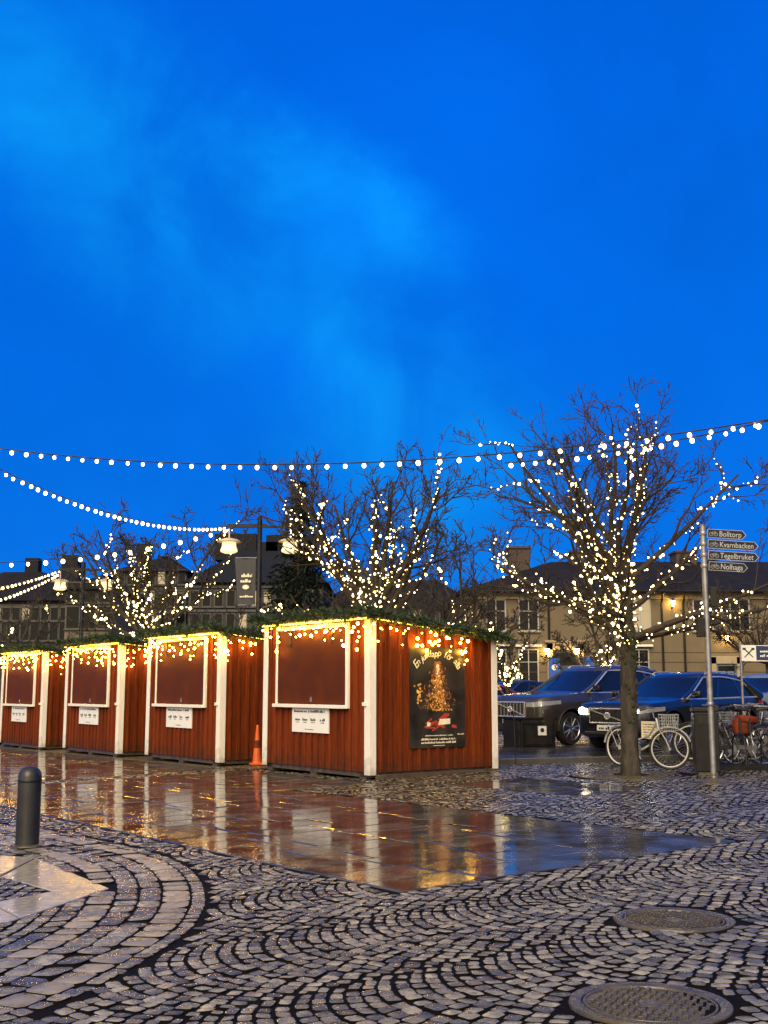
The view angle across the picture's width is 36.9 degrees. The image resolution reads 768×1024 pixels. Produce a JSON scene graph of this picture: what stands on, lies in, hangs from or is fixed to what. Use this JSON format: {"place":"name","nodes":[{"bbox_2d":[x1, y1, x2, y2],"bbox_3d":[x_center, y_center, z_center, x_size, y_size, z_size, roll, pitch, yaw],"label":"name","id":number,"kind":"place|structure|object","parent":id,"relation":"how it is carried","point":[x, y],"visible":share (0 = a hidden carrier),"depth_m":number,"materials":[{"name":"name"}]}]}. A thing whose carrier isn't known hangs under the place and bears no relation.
{"place":"outdoors","nodes":[
{"label":"outdoors","id":0,"kind":"place"},
{"bbox_2d":[0,855,107,922],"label":"granite path","id":1,"kind":"structure","parent":0,"point":[63,886],"depth_m":9.02,"materials":[{"name":"stone"}]},
{"bbox_2d":[0,769,239,1021],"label":"border paving","id":2,"kind":"structure","parent":0,"point":[125,902],"depth_m":7.66,"materials":[{"name":"stone"}]},
{"bbox_2d":[0,743,266,768],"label":"plaza","id":3,"kind":"structure","parent":0,"point":[140,758],"depth_m":26.10,"materials":[{"name":"stone"}]},
{"bbox_2d":[0,647,65,749],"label":"market cabin","id":4,"kind":"object","parent":3,"relation":"on","point":[37,691],"visible":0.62,"depth_m":31.20,"materials":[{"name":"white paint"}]},
{"bbox_2d":[11,706,26,721],"bbox_3d":[-10.169,5.609,32.047,0.026,0.460,1.176,6,-11,-36],"label":"notice board","id":5,"kind":"object","parent":4,"relation":"attached to","point":[19,713],"visible":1,"depth_m":32.00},
{"bbox_2d":[0,640,65,657],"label":"fir garland","id":6,"kind":"object","parent":4,"relation":"attached to","point":[31,646],"visible":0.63,"depth_m":31.15},
{"bbox_2d":[0,651,65,674],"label":"icicle lights","id":7,"kind":"object","parent":4,"relation":"hanging from","point":[28,659],"visible":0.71,"depth_m":31.73,"materials":[{"name":"beige"}]},
{"bbox_2d":[0,826,189,1014],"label":"kerb band","id":8,"kind":"object","parent":3,"relation":"on","point":[172,910],"visible":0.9,"depth_m":7.52,"materials":[{"name":"stone"}]},
{"bbox_2d":[10,766,43,848],"bbox_3d":[-3.545,2.942,11.476,0.320,0.798,0.320,0,-9,0],"label":"bollard","id":9,"kind":"object","parent":8,"relation":"on","point":[27,833],"visible":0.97,"depth_m":11.39,"materials":[{"name":"metal"}]},
{"bbox_2d":[62,639,147,756],"bbox_3d":[-6.038,4.651,28.894,3.042,2.754,3.704,6,-11,-36],"label":"market cabin","id":10,"kind":"object","parent":3,"relation":"on","point":[116,693],"visible":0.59,"depth_m":27.26,"materials":[{"name":"red paint"}]},
{"bbox_2d":[79,706,98,724],"bbox_3d":[-7.209,4.948,28.071,0.026,0.460,1.176,6,-11,-36],"label":"notice board","id":11,"kind":"object","parent":10,"relation":"attached to","point":[88,715],"visible":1,"depth_m":28.03,"materials":[{"name":"paper"}]},
{"bbox_2d":[54,629,147,650],"bbox_3d":[-6.056,3.429,29.049,3.441,0.751,4.135,6,-11,-36],"label":"fir garland","id":12,"kind":"object","parent":10,"relation":"attached to","point":[89,638],"visible":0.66,"depth_m":27.47},
{"bbox_2d":[63,643,146,666],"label":"icicle lights","id":13,"kind":"object","parent":10,"relation":"hanging from","point":[92,646],"visible":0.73,"depth_m":27.52,"materials":[{"name":"beige"}]},
{"bbox_2d":[145,629,263,765],"bbox_3d":[-3.137,4.003,24.998,3.042,2.754,3.704,6,-11,-36],"label":"market cabin","id":14,"kind":"object","parent":3,"relation":"on","point":[221,695],"visible":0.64,"depth_m":23.40,"materials":[{"name":"red paint"}]},
{"bbox_2d":[166,707,192,727],"bbox_3d":[-4.308,4.300,24.175,0.026,0.460,1.176,6,-11,-36],"label":"notice board","id":15,"kind":"object","parent":14,"relation":"attached to","point":[178,717],"visible":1,"depth_m":24.14,"materials":[{"name":"paper"}]},
{"bbox_2d":[134,618,263,642],"bbox_3d":[-3.163,2.812,25.151,3.450,0.793,4.129,6,-11,-36],"label":"fir garland","id":16,"kind":"object","parent":14,"relation":"attached to","point":[199,627],"visible":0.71,"depth_m":23.43},
{"bbox_2d":[144,633,263,663],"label":"icicle lights","id":17,"kind":"object","parent":14,"relation":"hanging from","point":[198,644],"visible":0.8,"depth_m":23.82,"materials":[{"name":"beige"}]},
{"bbox_2d":[249,725,263,765],"bbox_3d":[-2.521,4.635,22.885,0.274,0.782,0.274,3,-9,-17],"label":"traffic cone","id":18,"kind":"object","parent":3,"relation":"on","point":[257,759],"visible":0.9,"depth_m":22.81,"materials":[{"name":"orange plastic"}]},
{"bbox_2d":[217,516,297,630],"bbox_3d":[-3.270,3.086,29.875,2.230,6.028,0.630,0,-9,0],"label":"street lamp","id":19,"kind":"object","parent":3,"relation":"on","point":[228,545],"visible":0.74,"depth_m":30.08,"materials":[{"name":"metal"}]},
{"bbox_2d":[0,469,226,530],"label":"festoon lights","id":20,"kind":"object","parent":19,"relation":"hanging from","point":[87,508],"visible":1,"depth_m":24.52,"materials":[{"name":"beige"}]},
{"bbox_2d":[0,528,226,566],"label":"festoon lights","id":21,"kind":"object","parent":19,"relation":"hanging from","point":[114,553],"visible":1,"depth_m":29.35,"materials":[{"name":"beige"}]},
{"bbox_2d":[235,557,256,605],"bbox_3d":[-3.615,1.814,30.059,0.590,1.262,0.055,0,-9,0],"label":"street banner","id":22,"kind":"object","parent":19,"relation":"hanging from","point":[245,567],"visible":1,"depth_m":30.07,"materials":[{"name":"fabric"}]},
{"bbox_2d":[261,478,334,628],"bbox_3d":[-2.313,2.615,30.845,3.301,7.250,3.057,0,-9,0],"label":"spruce tree","id":23,"kind":"object","parent":3,"relation":"on","point":[295,583],"visible":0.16,"depth_m":31.04,"materials":[{"name":"green plant"}]},
{"bbox_2d":[216,425,498,624],"bbox_3d":[-0.572,1.792,24.443,6.177,6.890,5.204,0,-9,0],"label":"linden tree","id":24,"kind":"object","parent":3,"relation":"on","point":[377,580],"visible":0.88,"depth_m":24.33,"materials":[{"name":"brown plant"}]},
{"bbox_2d":[260,453,455,624],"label":"fairy lights","id":25,"kind":"object","parent":24,"relation":"attached to","point":[344,579],"visible":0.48,"depth_m":24.31,"materials":[{"name":"beige"}]},
{"bbox_2d":[501,716,556,747],"bbox_3d":[3.255,4.808,25.811,0.940,1.126,0.944,3,-9,-20],"label":"planter box","id":26,"kind":"object","parent":3,"relation":"on","point":[531,732],"visible":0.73,"depth_m":25.38,"materials":[{"name":"grey plastic"}]},
{"bbox_2d":[498,753,767,764],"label":"kerb","id":27,"kind":"structure","parent":3,"relation":"on","point":[568,759],"depth_m":21.67,"materials":[{"name":"stone"}]},
{"bbox_2d":[739,642,767,737],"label":"direction sign","id":28,"kind":"object","parent":3,"relation":"on","point":[753,652],"visible":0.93,"depth_m":22.32,"materials":[{"name":"metal"}]},
{"bbox_2d":[0,748,734,892],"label":"slab paving","id":29,"kind":"structure","parent":0,"point":[266,822],"depth_m":12.66,"materials":[{"name":"stone"}]},
{"bbox_2d":[255,613,500,779],"bbox_3d":[-0.118,3.328,20.943,3.043,2.754,3.704,6,-11,-36],"label":"market cabin","id":30,"kind":"object","parent":29,"relation":"on","point":[362,693],"visible":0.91,"depth_m":19.70,"materials":[{"name":"red paint"}]},
{"bbox_2d":[292,707,329,733],"bbox_3d":[-1.289,3.625,20.121,0.026,0.460,1.176,6,-11,-36],"label":"notice board","id":31,"kind":"object","parent":30,"relation":"attached to","point":[312,720],"visible":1,"depth_m":20.08,"materials":[{"name":"paper"}]},
{"bbox_2d":[259,618,488,664],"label":"icicle lights","id":32,"kind":"object","parent":30,"relation":"hanging from","point":[351,631],"visible":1,"depth_m":19.76,"materials":[{"name":"glowing warm white bulbs"},{"name":"cable"}]},
{"bbox_2d":[244,599,515,645],"bbox_3d":[-0.146,2.132,21.111,3.492,0.743,4.166,6,-11,-36],"label":"fir garland","id":33,"kind":"object","parent":30,"relation":"attached to","point":[324,613],"visible":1,"depth_m":19.70},
{"bbox_2d":[409,647,465,748],"bbox_3d":[0.914,3.162,19.601,1.217,1.680,0.021,6,-11,-36],"label":"christmas poster","id":34,"kind":"object","parent":30,"relation":"attached to","point":[436,698],"visible":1,"depth_m":19.58,"materials":[{"name":"black paper"}]},
{"bbox_2d":[0,759,767,1023],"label":"cobble paving","id":35,"kind":"structure","parent":0,"point":[716,871],"depth_m":7.23,"materials":[{"name":"stone"}]},
{"bbox_2d":[375,768,498,779],"bbox_3d":[0.940,4.428,19.422,2.640,0.085,0.076,6,-11,-36],"label":"plinth","id":36,"kind":"object","parent":35,"relation":"on","point":[396,776],"depth_m":19.20,"materials":[{"name":"wood"}]},
{"bbox_2d":[498,712,523,768],"bbox_3d":[2.232,4.112,20.677,0.586,1.000,0.315,0,-9,0],"label":"thin post","id":37,"kind":"object","parent":35,"relation":"on","point":[514,767],"visible":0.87,"depth_m":20.62,"materials":[{"name":"grey metal"}]},
{"bbox_2d":[446,372,767,775],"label":"linden tree","id":38,"kind":"object","parent":35,"relation":"on","point":[630,759],"visible":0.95,"depth_m":18.80,"materials":[{"name":"brown plant"}]},
{"bbox_2d":[0,419,767,469],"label":"festoon lights","id":39,"kind":"object","parent":38,"relation":"hanging from","point":[689,435],"visible":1,"depth_m":18.09,"materials":[{"name":"beige"}]},
{"bbox_2d":[479,404,767,647],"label":"fairy lights","id":40,"kind":"object","parent":38,"relation":"attached to","point":[631,563],"visible":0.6,"depth_m":18.91,"materials":[{"name":"beige"}]},
{"bbox_2d":[505,420,767,467],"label":"festoon lights","id":41,"kind":"object","parent":38,"relation":"hanging from","point":[758,426],"visible":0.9,"depth_m":17.11,"materials":[{"name":"beige"}]},
{"bbox_2d":[570,770,689,780],"bbox_3d":[3.986,4.246,18.560,1.960,0.019,1.960,0,-9,0],"label":"tree grate","id":42,"kind":"object","parent":35,"relation":"on","point":[606,774],"visible":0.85,"depth_m":18.35,"materials":[{"name":"metal"}]},
{"bbox_2d":[604,707,690,769],"bbox_3d":[4.406,3.912,19.957,0.812,1.054,1.702,6,-11,-36],"label":"bicycle","id":43,"kind":"object","parent":35,"relation":"on","point":[659,731],"visible":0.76,"depth_m":19.61,"materials":[{"name":"metal"}]},
{"bbox_2d":[641,721,658,738],"bbox_3d":[4.599,3.773,19.883,0.008,0.300,0.390,6,-11,-36],"label":"notice board","id":44,"kind":"object","parent":43,"relation":"attached to","point":[646,727],"visible":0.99,"depth_m":19.93,"materials":[{"name":"beige"}]},
{"bbox_2d":[568,982,733,1023],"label":"manhole cover","id":45,"kind":"object","parent":35,"relation":"on","point":[634,1003],"visible":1,"depth_m":5.39,"materials":[{"name":"metal"}]},
{"bbox_2d":[613,907,735,932],"bbox_3d":[1.842,2.595,7.302,0.760,0.028,0.760,4,-9,-24],"label":"manhole cover","id":46,"kind":"object","parent":35,"relation":"on","point":[677,920],"visible":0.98,"depth_m":7.27,"materials":[{"name":"metal"}]},
{"bbox_2d":[690,707,720,775],"bbox_3d":[5.159,3.679,18.451,0.410,1.080,0.370,-1,-9,6],"label":"litter bin","id":47,"kind":"object","parent":35,"relation":"on","point":[700,741],"visible":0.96,"depth_m":18.30,"materials":[{"name":"metal"}]},
{"bbox_2d":[672,704,767,760],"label":"bicycle","id":48,"kind":"object","parent":35,"relation":"on","point":[681,727],"visible":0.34,"depth_m":21.53,"materials":[{"name":"metal"}]},
{"bbox_2d":[696,524,758,783],"bbox_3d":[5.147,2.096,17.278,1.023,3.871,0.480,0,-9,0],"label":"signpost","id":49,"kind":"object","parent":35,"relation":"on","point":[703,624],"visible":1,"depth_m":17.37,"materials":[{"name":"metal"}]},
{"bbox_2d":[688,704,767,763],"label":"bicycle","id":50,"kind":"object","parent":35,"relation":"on","point":[728,747],"visible":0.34,"depth_m":19.79,"materials":[{"name":"metal"}]},
{"bbox_2d":[717,704,767,763],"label":"bicycle","id":51,"kind":"object","parent":35,"relation":"on","point":[762,731],"visible":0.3,"depth_m":20.47,"materials":[{"name":"metal"}]},
{"bbox_2d":[719,705,767,763],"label":"bicycle","id":52,"kind":"object","parent":35,"relation":"on","point":[752,749],"visible":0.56,"depth_m":19.68,"materials":[{"name":"metal"}]},
{"bbox_2d":[732,715,757,734],"bbox_3d":[6.162,3.630,19.639,0.422,0.333,0.240,2,-9,-12],"label":"pannier bag","id":53,"kind":"object","parent":52,"relation":"hanging from","point":[742,724],"visible":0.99,"depth_m":19.54,"materials":[{"name":"fabric"}]},
{"bbox_2d":[719,703,767,760],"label":"bicycle","id":54,"kind":"object","parent":35,"relation":"on","point":[729,755],"visible":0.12,"depth_m":21.00,"materials":[{"name":"metal"}]},
{"bbox_2d":[720,734,767,770],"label":"bicycle rack","id":55,"kind":"object","parent":35,"relation":"on","point":[735,767],"visible":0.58,"depth_m":18.70,"materials":[{"name":"metal"}]},
{"bbox_2d":[0,0,767,592],"label":"sky","id":56,"kind":"structure","parent":0,"point":[232,231],"materials":[{"name":"blue"}]},
{"bbox_2d":[498,732,764,757],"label":"car park","id":57,"kind":"structure","parent":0,"point":[583,746],"depth_m":23.86,"materials":[{"name":"asphalt"}]},
{"bbox_2d":[497,684,516,695],"bbox_3d":[2.589,6.329,37.658,4.291,1.467,1.787,7,-11,-37],"label":"parked car","id":58,"kind":"object","parent":57,"relation":"on","point":[500,689],"depth_m":37.87,"materials":[{"name":"orange paint"}]},
{"bbox_2d":[497,680,542,692],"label":"parked car","id":59,"kind":"object","parent":57,"relation":"on","point":[519,686],"visible":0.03,"depth_m":44.59,"materials":[{"name":"blue paint"}]},
{"bbox_2d":[497,665,658,744],"bbox_3d":[4.827,4.583,27.579,5.041,1.819,2.241,7,-11,-37],"label":"parked car","id":60,"kind":"object","parent":57,"relation":"on","point":[562,695],"visible":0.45,"depth_m":26.25,"materials":[{"name":"black metal"}]},
{"bbox_2d":[538,573,648,670],"bbox_3d":[6.303,4.031,32.685,3.113,4.713,3.589,-8,-12,42],"label":"linden tree","id":61,"kind":"object","parent":57,"relation":"on","point":[570,658],"visible":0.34,"depth_m":32.73,"materials":[{"name":"brown plant"}]},
{"bbox_2d":[578,671,764,751],"bbox_3d":[6.162,4.194,24.475,4.830,1.599,2.167,8,-12,-42],"label":"parked car","id":62,"kind":"object","parent":57,"relation":"on","point":[680,694],"visible":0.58,"depth_m":23.62,"materials":[{"name":"blue paint"}]},
{"bbox_2d":[743,674,767,718],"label":"parked car","id":63,"kind":"object","parent":57,"relation":"on","point":[759,682],"visible":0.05,"depth_m":32.26,"materials":[{"name":"blue paint"}]},
{"bbox_3d":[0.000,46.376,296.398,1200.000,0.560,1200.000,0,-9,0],"label":"ground","id":64,"kind":"structure","parent":0,"visible":0},
{"bbox_2d":[0,589,77,683],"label":"linden tree","id":65,"kind":"object","parent":64,"relation":"on","point":[6,637],"visible":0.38,"depth_m":45.96,"materials":[{"name":"brown plant"}]},
{"bbox_2d":[0,555,81,700],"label":"gable building","id":66,"kind":"structure","parent":64,"relation":"on","point":[33,569],"depth_m":73.94,"materials":[{"name":"grey"}]},
{"bbox_2d":[11,604,20,621],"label":"window","id":67,"kind":"structure","parent":66,"relation":"in","point":[16,610],"depth_m":73.83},
{"bbox_2d":[20,622,29,641],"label":"window","id":68,"kind":"structure","parent":66,"relation":"in","point":[21,631],"depth_m":73.65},
{"bbox_2d":[30,622,38,641],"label":"window","id":69,"kind":"structure","parent":66,"relation":"in","point":[33,634],"depth_m":73.66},
{"bbox_2d":[39,622,48,641],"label":"window","id":70,"kind":"structure","parent":66,"relation":"in","point":[46,625],"depth_m":73.66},
{"bbox_2d":[40,604,49,621],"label":"window","id":71,"kind":"structure","parent":66,"relation":"in","point":[42,611],"depth_m":73.83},
{"bbox_2d":[48,622,58,641],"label":"window","id":72,"kind":"structure","parent":66,"relation":"in","point":[52,635],"depth_m":73.65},
{"bbox_2d":[48,604,59,621],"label":"window","id":73,"kind":"structure","parent":66,"relation":"in","point":[54,613],"depth_m":73.83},
{"bbox_2d":[51,562,113,637],"bbox_3d":[-10.485,4.726,39.740,2.230,6.025,0.630,0,-9,0],"label":"street lamp","id":74,"kind":"object","parent":64,"relation":"on","point":[62,587],"visible":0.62,"depth_m":39.93,"materials":[{"name":"metal"}]},
{"bbox_2d":[0,572,59,600],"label":"festoon lights","id":75,"kind":"object","parent":74,"relation":"hanging from","point":[38,584],"visible":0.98,"depth_m":35.42,"materials":[{"name":"beige"}]},
{"bbox_2d":[1,570,59,589],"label":"festoon lights","id":76,"kind":"object","parent":74,"relation":"hanging from","point":[12,586],"visible":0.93,"depth_m":35.60,"materials":[{"name":"beige"}]},
{"bbox_2d":[63,574,151,648],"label":"pale house","id":77,"kind":"structure","parent":64,"relation":"on","point":[72,612],"depth_m":65.92,"materials":[{"name":"paint"}]},
{"bbox_2d":[63,606,79,629],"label":"window","id":78,"kind":"structure","parent":77,"relation":"in","point":[73,612],"depth_m":65.82,"materials":[{"name":"glass"}]},
{"bbox_2d":[66,582,80,603],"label":"window","id":79,"kind":"structure","parent":77,"relation":"in","point":[77,584],"depth_m":66.02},
{"bbox_2d":[83,606,95,629],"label":"window","id":80,"kind":"structure","parent":77,"relation":"in","point":[86,607],"depth_m":65.81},
{"bbox_2d":[84,582,96,603],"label":"window","id":81,"kind":"structure","parent":77,"relation":"in","point":[93,593],"depth_m":66.03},
{"bbox_2d":[95,606,111,629],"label":"window","id":82,"kind":"structure","parent":77,"relation":"in","point":[98,622],"depth_m":65.81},
{"bbox_2d":[113,544,192,627],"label":"town house","id":83,"kind":"structure","parent":64,"relation":"on","point":[185,574],"depth_m":84.14,"materials":[{"name":"grey"}]},
{"bbox_2d":[177,569,185,585],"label":"window","id":84,"kind":"structure","parent":83,"relation":"in","point":[182,577],"depth_m":84.21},
{"bbox_2d":[44,496,268,638],"bbox_3d":[-7.006,3.443,36.835,7.932,7.623,7.349,-6,-11,36],"label":"linden tree","id":85,"kind":"object","parent":64,"relation":"on","point":[143,559],"visible":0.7,"depth_m":36.65,"materials":[{"name":"brown plant"}]},
{"bbox_2d":[71,523,236,636],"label":"fairy lights","id":86,"kind":"object","parent":85,"relation":"attached to","point":[142,609],"visible":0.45,"depth_m":36.48,"materials":[{"name":"beige"}]},
{"bbox_2d":[182,534,335,629],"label":"grey building","id":87,"kind":"structure","parent":64,"relation":"on","point":[228,599],"depth_m":78.08,"materials":[{"name":"grey"}]},
{"bbox_2d":[189,590,199,607],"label":"window","id":88,"kind":"structure","parent":87,"relation":"in","point":[192,597],"depth_m":78.00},
{"bbox_2d":[200,590,211,607],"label":"window","id":89,"kind":"structure","parent":87,"relation":"in","point":[206,601],"depth_m":77.96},
{"bbox_2d":[213,590,223,607],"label":"window","id":90,"kind":"structure","parent":87,"relation":"in","point":[218,601],"depth_m":77.96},
{"bbox_2d":[225,590,235,607],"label":"window","id":91,"kind":"structure","parent":87,"relation":"in","point":[230,595],"depth_m":77.98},
{"bbox_2d":[226,613,235,627],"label":"window","id":92,"kind":"structure","parent":87,"relation":"in","point":[228,617],"depth_m":77.77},
{"bbox_2d":[308,552,395,609],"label":"linden tree","id":93,"kind":"object","parent":64,"relation":"on","point":[334,601],"visible":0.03,"depth_m":52.44,"materials":[{"name":"brown plant"}]},
{"bbox_2d":[331,567,456,623],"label":"building","id":94,"kind":"structure","parent":64,"relation":"on","point":[440,587],"depth_m":91.33,"materials":[{"name":"grey"}]},
{"bbox_2d":[386,554,461,620],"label":"linden tree","id":95,"kind":"object","parent":64,"relation":"on","point":[412,606],"visible":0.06,"depth_m":55.55,"materials":[{"name":"brown plant"}]},
{"bbox_2d":[399,518,570,652],"bbox_3d":[2.877,3.439,35.198,5.636,6.742,4.792,-7,-11,39],"label":"linden tree","id":96,"kind":"object","parent":64,"relation":"on","point":[446,612],"visible":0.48,"depth_m":35.88,"materials":[{"name":"brown plant"}]},
{"bbox_2d":[483,592,544,694],"bbox_3d":[4.216,4.805,37.475,2.009,4.655,2.561,-1,-9,5],"label":"linden tree","id":97,"kind":"object","parent":64,"relation":"on","point":[511,674],"visible":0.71,"depth_m":37.58,"materials":[{"name":"brown plant"}]},
{"bbox_2d":[490,622,526,685],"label":"fairy lights","id":98,"kind":"object","parent":97,"relation":"attached to","point":[506,668],"visible":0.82,"depth_m":37.72,"materials":[{"name":"beige"}]},
{"bbox_2d":[549,657,559,678],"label":"banner","id":99,"kind":"object","parent":64,"relation":"on","point":[552,672],"depth_m":61.08,"materials":[{"name":"fabric"}]},
{"bbox_2d":[446,546,767,682],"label":"beige building","id":100,"kind":"structure","parent":64,"relation":"on","point":[682,652],"depth_m":61.81,"materials":[{"name":"paint"}]},
{"bbox_2d":[486,599,505,631],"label":"window","id":101,"kind":"structure","parent":100,"relation":"in","point":[501,606],"depth_m":61.88,"materials":[{"name":"paint"}]},
{"bbox_2d":[497,644,508,678],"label":"window","id":102,"kind":"structure","parent":100,"relation":"in","point":[499,665],"depth_m":61.46,"materials":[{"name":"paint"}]},
{"bbox_2d":[515,644,541,681],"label":"window","id":103,"kind":"structure","parent":100,"relation":"in","point":[532,669],"depth_m":61.44,"materials":[{"name":"paint"}]},
{"bbox_2d":[517,599,540,631],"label":"window","id":104,"kind":"structure","parent":100,"relation":"in","point":[526,607],"depth_m":61.84,"materials":[{"name":"paint"}]},
{"bbox_2d":[544,640,584,679],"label":"door","id":105,"kind":"structure","parent":100,"relation":"in","point":[550,643],"depth_m":61.43,"materials":[{"name":"paint"}]},
{"bbox_2d":[633,599,650,631],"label":"window","id":106,"kind":"structure","parent":100,"relation":"in","point":[644,615],"depth_m":61.84,"materials":[{"name":"glass"}]},
{"bbox_2d":[635,644,652,668],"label":"window","id":107,"kind":"structure","parent":100,"relation":"in","point":[639,655],"depth_m":61.49,"materials":[{"name":"paint"}]},
{"bbox_2d":[692,599,713,631],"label":"window","id":108,"kind":"structure","parent":100,"relation":"in","point":[697,600],"depth_m":61.91,"materials":[{"name":"glass"}]},
{"bbox_2d":[711,656,742,676],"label":"door","id":109,"kind":"structure","parent":100,"relation":"in","point":[715,660],"depth_m":61.35,"materials":[{"name":"paint"}]},
{"bbox_2d":[729,599,750,631],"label":"window","id":110,"kind":"structure","parent":100,"relation":"in","point":[746,608],"depth_m":61.87,"materials":[{"name":"glass"}]},
{"bbox_2d":[690,589,767,673],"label":"linden tree","id":111,"kind":"object","parent":64,"relation":"on","point":[764,625],"visible":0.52,"depth_m":50.00,"materials":[{"name":"brown plant"}]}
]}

